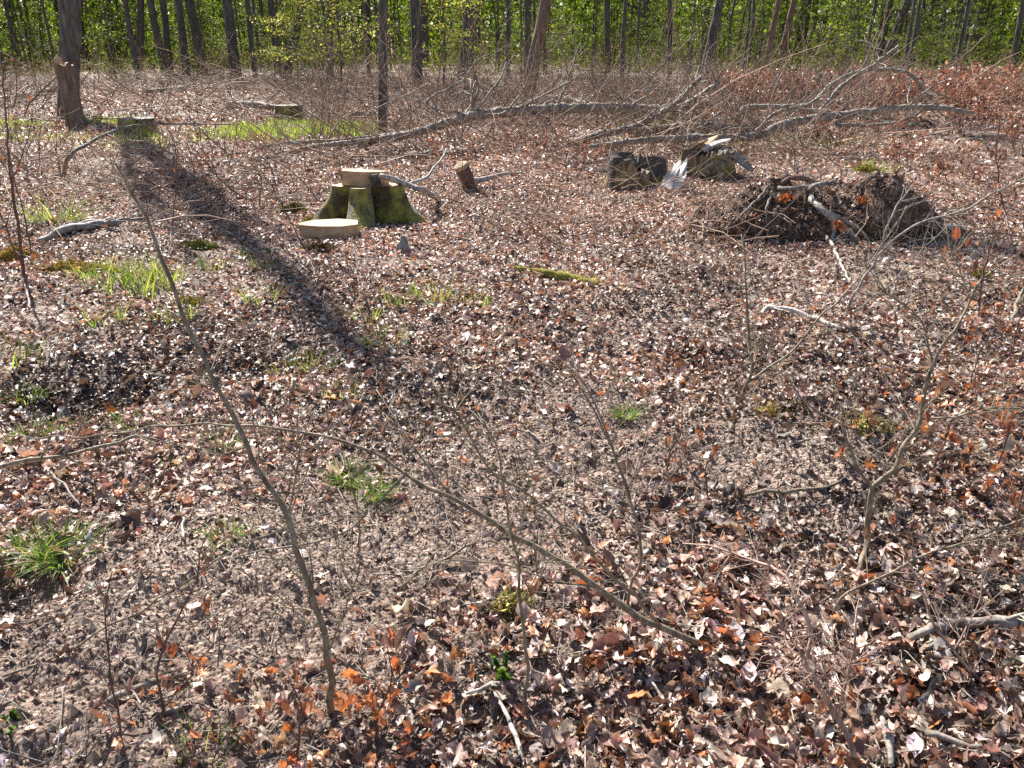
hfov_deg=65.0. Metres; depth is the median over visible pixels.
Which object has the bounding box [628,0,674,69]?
young beech
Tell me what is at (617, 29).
young beech
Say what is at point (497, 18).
young beech
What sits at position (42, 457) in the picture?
sapling
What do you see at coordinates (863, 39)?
young beech
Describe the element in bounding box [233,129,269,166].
beech shrub
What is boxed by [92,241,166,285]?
grass tuft
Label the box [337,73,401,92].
fallen log
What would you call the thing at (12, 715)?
leafy plant
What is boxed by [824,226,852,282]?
fallen branch
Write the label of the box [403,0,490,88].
young beech
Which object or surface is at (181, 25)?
forest tree
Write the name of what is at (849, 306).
sapling
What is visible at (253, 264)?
grass tuft
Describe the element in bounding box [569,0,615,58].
young beech
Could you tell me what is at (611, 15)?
young beech
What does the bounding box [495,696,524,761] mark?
fallen branch
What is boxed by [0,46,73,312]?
sapling
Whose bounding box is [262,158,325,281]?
sapling
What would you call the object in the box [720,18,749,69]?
young beech
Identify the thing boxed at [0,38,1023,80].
undergrowth
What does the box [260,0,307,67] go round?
young beech
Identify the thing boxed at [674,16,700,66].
young beech
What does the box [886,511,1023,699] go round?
sapling
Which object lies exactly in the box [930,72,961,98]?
beech shrub
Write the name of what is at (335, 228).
sawn slab
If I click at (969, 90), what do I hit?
beech shrub
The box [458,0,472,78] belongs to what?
forest tree
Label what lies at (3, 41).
young beech
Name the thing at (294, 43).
forest tree
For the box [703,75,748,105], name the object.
beech shrub
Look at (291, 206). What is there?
moss cushion
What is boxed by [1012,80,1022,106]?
beech shrub
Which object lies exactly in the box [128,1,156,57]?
young beech
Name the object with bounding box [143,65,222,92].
fallen log
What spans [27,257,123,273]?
moss cushion
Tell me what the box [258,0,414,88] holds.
young beech
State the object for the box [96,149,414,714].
sapling
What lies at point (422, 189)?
fallen branch
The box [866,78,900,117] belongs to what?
beech shrub
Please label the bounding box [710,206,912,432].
sapling
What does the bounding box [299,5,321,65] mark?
young beech
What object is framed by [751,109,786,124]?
beech shrub
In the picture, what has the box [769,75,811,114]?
beech shrub
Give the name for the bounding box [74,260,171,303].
grass tuft
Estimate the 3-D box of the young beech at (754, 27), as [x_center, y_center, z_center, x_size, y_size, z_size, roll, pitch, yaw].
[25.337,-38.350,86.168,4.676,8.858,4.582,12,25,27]
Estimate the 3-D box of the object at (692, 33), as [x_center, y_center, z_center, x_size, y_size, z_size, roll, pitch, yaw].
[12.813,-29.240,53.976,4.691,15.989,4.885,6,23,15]
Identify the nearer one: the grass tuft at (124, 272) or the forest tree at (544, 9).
the grass tuft at (124, 272)
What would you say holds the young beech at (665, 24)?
on the ground at (142, 674)
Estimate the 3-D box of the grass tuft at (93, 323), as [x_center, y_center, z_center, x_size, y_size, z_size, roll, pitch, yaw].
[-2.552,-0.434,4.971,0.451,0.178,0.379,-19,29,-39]
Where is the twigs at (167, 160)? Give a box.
[0,70,384,207]
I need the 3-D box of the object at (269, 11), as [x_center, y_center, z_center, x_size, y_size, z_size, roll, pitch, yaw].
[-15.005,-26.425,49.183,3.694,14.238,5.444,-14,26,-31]
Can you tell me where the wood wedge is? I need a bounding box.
[396,235,410,253]
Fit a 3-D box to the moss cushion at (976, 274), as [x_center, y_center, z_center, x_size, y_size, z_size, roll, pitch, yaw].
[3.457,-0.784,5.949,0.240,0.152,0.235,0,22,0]
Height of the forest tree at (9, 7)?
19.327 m
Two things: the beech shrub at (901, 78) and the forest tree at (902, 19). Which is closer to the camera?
the beech shrub at (901, 78)
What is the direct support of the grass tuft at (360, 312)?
on the ground at (142, 674)
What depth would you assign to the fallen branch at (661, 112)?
13.79 m
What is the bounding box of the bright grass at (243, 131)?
[0,110,922,175]
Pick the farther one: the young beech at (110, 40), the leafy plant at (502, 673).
the young beech at (110, 40)
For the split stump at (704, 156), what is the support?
on the ground at (142, 674)
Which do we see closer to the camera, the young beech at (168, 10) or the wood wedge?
the wood wedge
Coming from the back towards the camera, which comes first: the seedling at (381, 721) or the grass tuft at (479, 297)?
the grass tuft at (479, 297)
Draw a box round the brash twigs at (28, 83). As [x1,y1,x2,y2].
[0,3,1023,126]
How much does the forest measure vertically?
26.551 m
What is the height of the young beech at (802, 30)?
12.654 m
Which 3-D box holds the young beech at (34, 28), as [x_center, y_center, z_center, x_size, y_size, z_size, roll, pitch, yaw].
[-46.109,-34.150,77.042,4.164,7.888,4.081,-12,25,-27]
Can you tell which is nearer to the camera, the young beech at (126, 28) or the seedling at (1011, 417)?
the seedling at (1011, 417)
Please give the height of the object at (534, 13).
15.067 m
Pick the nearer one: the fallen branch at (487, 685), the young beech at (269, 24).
the fallen branch at (487, 685)
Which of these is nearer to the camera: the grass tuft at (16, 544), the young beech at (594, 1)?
the grass tuft at (16, 544)
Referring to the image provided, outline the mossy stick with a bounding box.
[513,263,602,285]
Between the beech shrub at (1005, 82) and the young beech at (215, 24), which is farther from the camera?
the young beech at (215, 24)
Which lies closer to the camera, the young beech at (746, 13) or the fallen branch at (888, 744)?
the fallen branch at (888, 744)
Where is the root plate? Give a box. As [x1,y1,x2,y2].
[680,160,968,244]
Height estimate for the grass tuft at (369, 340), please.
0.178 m
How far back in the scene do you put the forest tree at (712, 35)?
42.79 m
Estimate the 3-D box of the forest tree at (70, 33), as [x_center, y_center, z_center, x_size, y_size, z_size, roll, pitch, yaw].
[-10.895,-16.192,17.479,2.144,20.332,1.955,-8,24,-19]
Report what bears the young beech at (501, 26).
on the ground at (142, 674)
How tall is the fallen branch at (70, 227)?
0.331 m
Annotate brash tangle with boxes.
[185,0,1021,182]
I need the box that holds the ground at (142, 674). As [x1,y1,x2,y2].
[0,54,1023,767]
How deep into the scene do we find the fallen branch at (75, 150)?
11.29 m
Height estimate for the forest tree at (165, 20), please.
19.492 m
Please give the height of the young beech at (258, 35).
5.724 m
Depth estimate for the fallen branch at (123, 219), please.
7.79 m
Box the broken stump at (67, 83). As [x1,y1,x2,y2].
[53,57,88,127]
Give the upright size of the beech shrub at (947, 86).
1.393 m
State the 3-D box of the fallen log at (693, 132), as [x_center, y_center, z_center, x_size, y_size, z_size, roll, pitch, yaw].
[3.938,-5.112,16.406,3.176,0.509,1.066,-8,24,-19]
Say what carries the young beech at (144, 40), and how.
on the ground at (142, 674)
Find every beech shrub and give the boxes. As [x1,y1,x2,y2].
[188,143,214,171]
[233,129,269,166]
[426,134,455,164]
[461,132,492,160]
[495,132,514,152]
[498,122,526,140]
[522,136,547,158]
[537,129,567,150]
[573,134,607,160]
[699,103,722,120]
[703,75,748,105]
[707,67,737,91]
[712,71,749,110]
[715,100,741,121]
[716,72,760,112]
[734,68,770,87]
[739,65,789,102]
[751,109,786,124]
[753,81,789,103]
[754,67,789,98]
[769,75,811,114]
[769,83,802,114]
[774,69,833,101]
[776,72,815,101]
[779,60,808,80]
[780,70,834,107]
[796,94,843,136]
[806,63,835,92]
[814,74,850,108]
[819,108,855,142]
[827,99,858,122]
[845,78,889,107]
[853,60,878,89]
[865,106,905,135]
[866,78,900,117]
[870,71,886,96]
[875,68,931,104]
[875,115,934,169]
[879,57,909,78]
[881,83,929,125]
[882,66,912,99]
[887,71,924,104]
[897,73,934,104]
[914,68,937,92]
[917,70,944,101]
[926,141,1006,182]
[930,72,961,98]
[936,61,961,87]
[936,61,980,106]
[940,81,995,133]
[945,80,977,116]
[948,91,1000,123]
[950,57,982,87]
[951,69,991,98]
[957,78,988,95]
[962,63,1007,100]
[963,67,998,94]
[964,77,1006,111]
[967,94,1001,123]
[976,90,1010,122]
[979,67,1016,95]
[989,63,1023,87]
[994,76,1023,107]
[995,63,1023,108]
[1003,105,1023,152]
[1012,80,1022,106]
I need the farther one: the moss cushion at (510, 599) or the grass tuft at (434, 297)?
the grass tuft at (434, 297)
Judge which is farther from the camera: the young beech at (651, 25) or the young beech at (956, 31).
the young beech at (651, 25)
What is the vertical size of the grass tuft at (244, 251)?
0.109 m
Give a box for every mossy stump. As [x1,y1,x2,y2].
[115,117,161,137]
[273,104,305,122]
[312,169,426,229]
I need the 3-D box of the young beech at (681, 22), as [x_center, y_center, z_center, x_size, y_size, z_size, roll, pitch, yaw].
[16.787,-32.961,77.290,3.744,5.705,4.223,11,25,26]
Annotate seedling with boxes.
[255,658,316,767]
[367,643,414,744]
[659,411,691,476]
[669,425,722,495]
[931,363,1009,475]
[942,278,1023,394]
[972,413,1023,542]
[988,241,1023,359]
[993,371,1023,472]
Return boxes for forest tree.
[4,0,20,68]
[56,0,81,119]
[80,0,84,68]
[106,0,114,61]
[136,0,144,70]
[147,0,168,74]
[160,0,173,72]
[174,0,190,76]
[185,0,206,73]
[222,0,241,81]
[283,0,306,76]
[326,0,333,83]
[378,0,387,132]
[410,0,422,92]
[420,0,429,66]
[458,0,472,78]
[468,5,474,74]
[523,0,531,62]
[523,0,551,97]
[604,0,611,72]
[642,0,649,67]
[667,0,671,74]
[699,0,723,75]
[764,0,781,68]
[775,0,797,69]
[843,0,857,71]
[877,0,892,63]
[878,0,911,71]
[948,0,962,65]
[967,0,990,65]
[1008,0,1023,72]
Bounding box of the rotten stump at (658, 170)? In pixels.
[603,151,667,191]
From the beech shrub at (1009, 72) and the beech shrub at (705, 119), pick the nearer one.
the beech shrub at (705, 119)
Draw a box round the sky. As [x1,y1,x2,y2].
[0,0,1015,54]
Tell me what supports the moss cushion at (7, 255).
on the ground at (142, 674)
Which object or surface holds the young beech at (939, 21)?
on the ground at (142, 674)
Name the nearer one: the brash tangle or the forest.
the brash tangle
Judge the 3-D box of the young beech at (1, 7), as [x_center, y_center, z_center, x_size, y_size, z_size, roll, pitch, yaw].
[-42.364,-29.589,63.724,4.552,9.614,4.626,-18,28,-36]
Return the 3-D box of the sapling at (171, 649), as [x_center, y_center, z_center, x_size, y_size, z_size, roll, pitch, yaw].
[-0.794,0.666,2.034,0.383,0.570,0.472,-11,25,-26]
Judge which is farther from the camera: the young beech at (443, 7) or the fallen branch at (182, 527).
the young beech at (443, 7)
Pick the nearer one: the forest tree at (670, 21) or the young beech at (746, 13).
the forest tree at (670, 21)
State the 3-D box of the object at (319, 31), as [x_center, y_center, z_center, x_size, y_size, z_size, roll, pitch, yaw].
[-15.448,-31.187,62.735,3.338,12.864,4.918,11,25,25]
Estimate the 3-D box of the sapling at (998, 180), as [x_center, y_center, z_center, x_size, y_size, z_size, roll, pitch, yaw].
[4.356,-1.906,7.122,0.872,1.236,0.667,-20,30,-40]
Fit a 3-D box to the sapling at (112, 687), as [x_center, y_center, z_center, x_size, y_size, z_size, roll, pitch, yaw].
[-1.022,0.705,2.003,0.222,0.436,0.375,0,22,0]
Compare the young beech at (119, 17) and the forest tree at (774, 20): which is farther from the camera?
the young beech at (119, 17)
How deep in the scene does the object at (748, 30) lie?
47.38 m
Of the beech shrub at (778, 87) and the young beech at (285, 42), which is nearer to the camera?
the beech shrub at (778, 87)
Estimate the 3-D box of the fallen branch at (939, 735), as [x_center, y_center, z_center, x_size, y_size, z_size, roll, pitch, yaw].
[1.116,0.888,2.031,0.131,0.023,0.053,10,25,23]
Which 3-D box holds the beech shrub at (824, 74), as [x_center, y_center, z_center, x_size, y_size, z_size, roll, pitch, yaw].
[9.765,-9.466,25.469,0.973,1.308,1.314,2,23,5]
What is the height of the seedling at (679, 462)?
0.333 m
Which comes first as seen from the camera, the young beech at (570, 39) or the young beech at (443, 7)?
the young beech at (443, 7)
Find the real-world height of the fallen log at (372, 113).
1.095 m
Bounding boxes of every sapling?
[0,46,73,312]
[0,313,706,647]
[0,400,159,483]
[2,145,83,288]
[3,471,389,676]
[61,564,153,747]
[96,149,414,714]
[124,531,282,767]
[148,139,206,253]
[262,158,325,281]
[459,401,597,714]
[551,345,633,518]
[683,529,897,767]
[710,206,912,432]
[752,187,1023,569]
[809,137,1023,352]
[832,501,1023,613]
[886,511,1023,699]
[953,176,1023,353]
[963,94,1023,248]
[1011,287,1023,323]
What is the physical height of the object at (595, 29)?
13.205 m
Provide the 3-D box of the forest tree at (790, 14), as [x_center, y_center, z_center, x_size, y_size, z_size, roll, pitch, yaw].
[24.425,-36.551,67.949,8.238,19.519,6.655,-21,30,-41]
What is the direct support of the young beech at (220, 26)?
on the ground at (142, 674)
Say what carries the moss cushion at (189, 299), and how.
on the ground at (142, 674)
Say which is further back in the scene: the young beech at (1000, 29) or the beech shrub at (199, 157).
the young beech at (1000, 29)
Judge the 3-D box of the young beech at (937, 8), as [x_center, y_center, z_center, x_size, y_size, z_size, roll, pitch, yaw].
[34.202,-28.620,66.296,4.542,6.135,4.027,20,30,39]
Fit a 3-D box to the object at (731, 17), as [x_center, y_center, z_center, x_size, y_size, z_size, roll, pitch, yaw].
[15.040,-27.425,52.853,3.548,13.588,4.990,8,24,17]
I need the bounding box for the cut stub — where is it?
[454,161,522,188]
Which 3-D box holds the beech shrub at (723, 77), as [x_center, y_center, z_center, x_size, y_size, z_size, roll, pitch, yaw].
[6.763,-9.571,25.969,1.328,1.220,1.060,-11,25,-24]
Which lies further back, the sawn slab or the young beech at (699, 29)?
the young beech at (699, 29)
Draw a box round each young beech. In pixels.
[0,0,26,62]
[0,0,59,70]
[0,5,14,63]
[0,14,19,69]
[5,0,59,67]
[6,0,57,70]
[15,1,54,57]
[18,1,58,68]
[49,0,102,49]
[81,0,141,77]
[86,0,106,63]
[89,0,152,69]
[106,0,151,68]
[113,0,148,66]
[123,18,157,66]
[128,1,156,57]
[133,0,190,68]
[155,2,225,70]
[171,0,214,64]
[172,0,219,70]
[172,3,223,66]
[173,1,227,67]
[183,0,239,71]
[184,5,226,62]
[195,1,226,61]
[205,0,239,61]
[207,20,238,68]
[211,0,262,69]
[220,0,270,67]
[227,5,248,68]
[236,0,277,62]
[238,0,310,71]
[238,1,272,66]
[238,2,303,53]
[239,0,273,63]
[241,7,272,68]
[243,0,350,69]
[249,1,310,67]
[258,0,306,64]
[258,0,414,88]
[258,1,291,57]
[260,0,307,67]
[280,0,341,66]
[295,0,358,68]
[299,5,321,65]
[394,6,428,65]
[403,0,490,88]
[435,0,464,57]
[441,8,485,69]
[448,1,483,67]
[477,0,523,72]
[477,0,524,70]
[478,0,522,67]
[502,2,604,74]
[513,0,579,73]
[540,7,580,66]
[549,0,599,65]
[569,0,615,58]
[578,0,610,60]
[587,0,622,62]
[589,3,627,62]
[591,0,633,63]
[596,4,611,64]
[612,0,642,61]
[618,17,652,72]
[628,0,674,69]
[633,1,664,63]
[634,0,689,68]
[635,0,664,59]
[638,0,680,67]
[641,0,692,72]
[653,0,664,53]
[653,0,694,58]
[657,0,746,73]
[673,0,746,55]
[673,12,701,70]
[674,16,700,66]
[683,3,720,59]
[688,0,742,72]
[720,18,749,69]
[729,0,761,67]
[732,0,785,67]
[734,0,778,67]
[738,3,766,54]
[742,0,796,58]
[743,4,773,63]
[761,0,805,54]
[761,1,791,66]
[776,3,801,68]
[778,0,817,51]
[785,0,815,64]
[800,0,862,67]
[804,32,825,68]
[807,0,840,48]
[807,7,831,64]
[814,0,901,74]
[820,7,847,64]
[823,2,867,71]
[833,0,872,56]
[841,0,871,58]
[845,0,889,58]
[860,0,895,62]
[871,0,935,59]
[872,0,917,66]
[872,1,905,60]
[881,0,957,65]
[886,0,921,59]
[897,0,953,58]
[898,9,942,72]
[900,0,963,67]
[900,1,952,68]
[915,0,977,68]
[922,0,989,65]
[934,0,998,69]
[936,0,957,65]
[944,5,1000,70]
[969,0,1011,64]
[971,0,1023,64]
[978,18,1008,71]
[980,1,1023,67]
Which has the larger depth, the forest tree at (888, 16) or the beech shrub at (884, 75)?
the forest tree at (888, 16)
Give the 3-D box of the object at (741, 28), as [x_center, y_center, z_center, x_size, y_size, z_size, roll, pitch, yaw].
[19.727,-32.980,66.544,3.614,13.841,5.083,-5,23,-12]
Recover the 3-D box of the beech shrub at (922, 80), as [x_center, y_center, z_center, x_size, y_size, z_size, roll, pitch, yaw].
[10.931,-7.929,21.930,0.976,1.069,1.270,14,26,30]
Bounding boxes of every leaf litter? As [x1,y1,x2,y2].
[0,76,1023,197]
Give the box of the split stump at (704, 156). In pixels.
[677,135,753,180]
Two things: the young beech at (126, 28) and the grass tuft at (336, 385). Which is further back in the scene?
the young beech at (126, 28)
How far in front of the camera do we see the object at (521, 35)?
59.66 m
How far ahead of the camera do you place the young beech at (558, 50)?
57.92 m
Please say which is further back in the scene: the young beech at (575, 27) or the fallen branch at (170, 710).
the young beech at (575, 27)
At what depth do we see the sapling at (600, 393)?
3.12 m
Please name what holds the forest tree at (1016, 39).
on the ground at (142, 674)
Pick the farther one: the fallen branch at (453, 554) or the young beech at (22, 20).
the young beech at (22, 20)
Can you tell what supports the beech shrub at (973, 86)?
on the ground at (142, 674)
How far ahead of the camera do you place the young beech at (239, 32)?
60.35 m
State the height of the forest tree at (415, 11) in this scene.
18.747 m
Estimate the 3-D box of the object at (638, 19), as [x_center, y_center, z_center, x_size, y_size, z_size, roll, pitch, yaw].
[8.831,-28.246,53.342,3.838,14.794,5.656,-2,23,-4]
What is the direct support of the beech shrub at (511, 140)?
on the ground at (142, 674)
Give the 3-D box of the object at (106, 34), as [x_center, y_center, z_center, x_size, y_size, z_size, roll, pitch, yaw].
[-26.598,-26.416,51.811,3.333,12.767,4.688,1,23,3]
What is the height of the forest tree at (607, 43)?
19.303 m
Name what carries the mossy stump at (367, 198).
on the ground at (142, 674)
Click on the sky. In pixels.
(20, 0)
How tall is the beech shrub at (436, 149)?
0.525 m
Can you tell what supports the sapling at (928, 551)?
on the ground at (142, 674)
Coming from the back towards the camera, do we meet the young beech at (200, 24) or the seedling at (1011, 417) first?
the young beech at (200, 24)
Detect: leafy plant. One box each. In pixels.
[0,708,22,735]
[490,650,511,680]
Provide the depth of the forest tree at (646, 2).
78.28 m
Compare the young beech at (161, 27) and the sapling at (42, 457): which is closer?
the sapling at (42, 457)
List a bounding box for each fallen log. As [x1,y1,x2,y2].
[15,80,56,98]
[70,11,746,170]
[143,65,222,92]
[223,75,278,110]
[331,84,376,117]
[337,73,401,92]
[400,143,481,158]
[411,80,478,100]
[547,76,584,101]
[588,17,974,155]
[627,121,756,137]
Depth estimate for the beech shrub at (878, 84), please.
28.07 m
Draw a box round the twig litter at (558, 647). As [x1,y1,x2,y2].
[0,189,1023,767]
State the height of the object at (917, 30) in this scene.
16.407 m
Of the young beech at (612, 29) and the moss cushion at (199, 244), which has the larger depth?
the young beech at (612, 29)
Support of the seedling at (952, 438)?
on the ground at (142, 674)
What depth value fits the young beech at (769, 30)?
84.00 m
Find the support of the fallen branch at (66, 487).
on the ground at (142, 674)
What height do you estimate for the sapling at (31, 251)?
0.962 m
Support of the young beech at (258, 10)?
on the ground at (142, 674)
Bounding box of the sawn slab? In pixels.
[297,219,358,241]
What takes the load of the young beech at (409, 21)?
on the ground at (142, 674)
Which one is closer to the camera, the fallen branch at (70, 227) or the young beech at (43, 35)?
the fallen branch at (70, 227)
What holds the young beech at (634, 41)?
on the ground at (142, 674)
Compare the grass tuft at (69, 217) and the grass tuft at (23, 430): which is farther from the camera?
the grass tuft at (69, 217)
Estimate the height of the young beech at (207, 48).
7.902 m
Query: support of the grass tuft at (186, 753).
on the ground at (142, 674)
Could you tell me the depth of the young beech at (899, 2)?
78.18 m
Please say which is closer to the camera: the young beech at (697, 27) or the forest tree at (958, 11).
the young beech at (697, 27)
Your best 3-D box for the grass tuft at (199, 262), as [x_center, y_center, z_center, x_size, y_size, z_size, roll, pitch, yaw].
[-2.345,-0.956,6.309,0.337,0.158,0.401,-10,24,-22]
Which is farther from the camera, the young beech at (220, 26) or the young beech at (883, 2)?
the young beech at (883, 2)
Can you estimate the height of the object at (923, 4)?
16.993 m
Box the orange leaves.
[90,144,1023,767]
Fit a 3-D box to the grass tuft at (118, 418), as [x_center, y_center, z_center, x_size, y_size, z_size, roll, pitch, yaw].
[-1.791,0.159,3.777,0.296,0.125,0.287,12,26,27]
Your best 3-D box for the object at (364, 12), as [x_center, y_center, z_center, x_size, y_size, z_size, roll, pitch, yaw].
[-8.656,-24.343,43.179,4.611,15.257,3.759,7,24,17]
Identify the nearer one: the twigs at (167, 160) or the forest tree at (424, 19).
the twigs at (167, 160)
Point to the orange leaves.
(342, 704)
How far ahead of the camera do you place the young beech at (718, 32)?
58.38 m
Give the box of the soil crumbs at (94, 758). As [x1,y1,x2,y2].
[0,312,1023,767]
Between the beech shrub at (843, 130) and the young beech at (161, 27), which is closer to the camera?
the beech shrub at (843, 130)
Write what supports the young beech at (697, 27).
on the ground at (142, 674)
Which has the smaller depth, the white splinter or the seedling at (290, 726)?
the seedling at (290, 726)
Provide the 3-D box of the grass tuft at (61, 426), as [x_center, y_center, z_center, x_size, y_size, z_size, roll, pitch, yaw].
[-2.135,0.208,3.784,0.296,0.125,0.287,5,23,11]
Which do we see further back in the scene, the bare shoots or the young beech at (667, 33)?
the young beech at (667, 33)
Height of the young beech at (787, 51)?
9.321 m
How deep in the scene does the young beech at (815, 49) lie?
85.43 m
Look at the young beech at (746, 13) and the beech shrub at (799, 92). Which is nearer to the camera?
the beech shrub at (799, 92)
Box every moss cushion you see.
[0,245,38,262]
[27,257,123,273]
[171,294,213,308]
[176,238,230,250]
[276,199,307,214]
[293,240,342,253]
[299,214,314,221]
[484,587,538,621]
[750,399,812,417]
[839,409,894,439]
[965,268,995,281]
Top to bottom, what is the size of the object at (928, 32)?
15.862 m
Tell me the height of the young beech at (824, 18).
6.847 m
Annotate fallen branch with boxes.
[36,218,119,241]
[49,472,80,505]
[53,208,148,229]
[61,70,239,177]
[103,669,186,706]
[149,702,194,716]
[174,489,187,539]
[379,148,446,214]
[399,538,476,588]
[466,681,518,694]
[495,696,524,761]
[564,26,711,150]
[648,678,661,695]
[674,473,841,508]
[757,301,842,330]
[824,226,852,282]
[879,716,894,766]
[906,612,1023,640]
[925,725,982,749]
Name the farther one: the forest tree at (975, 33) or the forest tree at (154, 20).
the forest tree at (975, 33)
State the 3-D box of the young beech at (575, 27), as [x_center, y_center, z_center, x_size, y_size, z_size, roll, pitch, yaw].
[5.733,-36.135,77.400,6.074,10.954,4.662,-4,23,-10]
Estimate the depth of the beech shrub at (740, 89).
21.74 m
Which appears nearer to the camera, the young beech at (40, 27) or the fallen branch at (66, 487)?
the fallen branch at (66, 487)
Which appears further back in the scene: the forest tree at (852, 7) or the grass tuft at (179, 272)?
the forest tree at (852, 7)
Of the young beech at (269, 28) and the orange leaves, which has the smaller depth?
the orange leaves
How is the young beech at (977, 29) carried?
on the ground at (142, 674)
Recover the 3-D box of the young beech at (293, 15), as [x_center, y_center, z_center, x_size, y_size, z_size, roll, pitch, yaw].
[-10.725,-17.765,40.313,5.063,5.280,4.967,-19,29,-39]
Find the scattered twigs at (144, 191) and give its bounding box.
[0,81,1023,260]
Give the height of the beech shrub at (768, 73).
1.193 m
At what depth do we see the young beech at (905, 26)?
76.98 m
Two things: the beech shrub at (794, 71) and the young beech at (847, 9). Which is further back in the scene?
the young beech at (847, 9)
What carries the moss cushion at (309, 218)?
on the ground at (142, 674)
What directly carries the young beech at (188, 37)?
on the ground at (142, 674)
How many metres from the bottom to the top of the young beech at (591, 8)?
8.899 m
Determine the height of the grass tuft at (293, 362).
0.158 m
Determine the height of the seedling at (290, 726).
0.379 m
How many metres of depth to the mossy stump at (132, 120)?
15.65 m
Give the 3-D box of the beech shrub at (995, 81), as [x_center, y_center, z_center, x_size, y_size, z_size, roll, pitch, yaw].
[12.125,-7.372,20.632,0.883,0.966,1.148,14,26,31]
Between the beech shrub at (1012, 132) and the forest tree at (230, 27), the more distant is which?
the forest tree at (230, 27)
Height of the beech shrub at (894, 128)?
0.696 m
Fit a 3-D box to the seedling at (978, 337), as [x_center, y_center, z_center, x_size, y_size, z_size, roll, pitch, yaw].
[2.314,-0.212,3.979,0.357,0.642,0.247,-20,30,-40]
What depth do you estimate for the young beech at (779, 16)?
80.38 m
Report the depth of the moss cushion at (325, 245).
6.88 m
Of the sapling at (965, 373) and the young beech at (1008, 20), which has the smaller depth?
the sapling at (965, 373)
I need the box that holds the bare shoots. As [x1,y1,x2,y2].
[0,6,1023,124]
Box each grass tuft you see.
[0,188,119,225]
[0,328,58,370]
[0,411,63,445]
[0,506,84,588]
[0,511,80,553]
[1,382,53,406]
[2,507,115,585]
[27,415,84,438]
[51,254,117,279]
[52,245,141,288]
[62,300,133,328]
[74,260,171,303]
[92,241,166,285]
[103,406,157,430]
[107,263,190,294]
[136,255,195,287]
[140,291,200,323]
[147,706,247,767]
[157,453,184,466]
[187,507,259,558]
[193,249,236,272]
[194,425,249,451]
[231,278,293,306]
[233,247,255,256]
[242,252,284,270]
[261,349,322,373]
[295,343,340,371]
[308,449,387,491]
[318,372,366,403]
[334,297,386,324]
[342,466,405,505]
[349,318,413,349]
[374,283,420,309]
[400,270,473,304]
[457,285,495,307]
[604,399,646,424]
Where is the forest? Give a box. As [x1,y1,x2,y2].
[0,0,1023,70]
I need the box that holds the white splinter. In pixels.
[662,159,687,190]
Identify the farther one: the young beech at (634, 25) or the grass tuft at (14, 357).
the young beech at (634, 25)
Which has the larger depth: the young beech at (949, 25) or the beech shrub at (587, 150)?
the young beech at (949, 25)
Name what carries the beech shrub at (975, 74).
on the ground at (142, 674)
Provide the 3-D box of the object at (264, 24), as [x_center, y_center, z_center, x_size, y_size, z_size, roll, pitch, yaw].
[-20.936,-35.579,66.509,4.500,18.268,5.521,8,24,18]
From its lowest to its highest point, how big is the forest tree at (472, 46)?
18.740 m
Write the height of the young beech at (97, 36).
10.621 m
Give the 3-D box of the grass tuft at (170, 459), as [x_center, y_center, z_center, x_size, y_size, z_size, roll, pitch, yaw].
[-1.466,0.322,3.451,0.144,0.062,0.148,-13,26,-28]

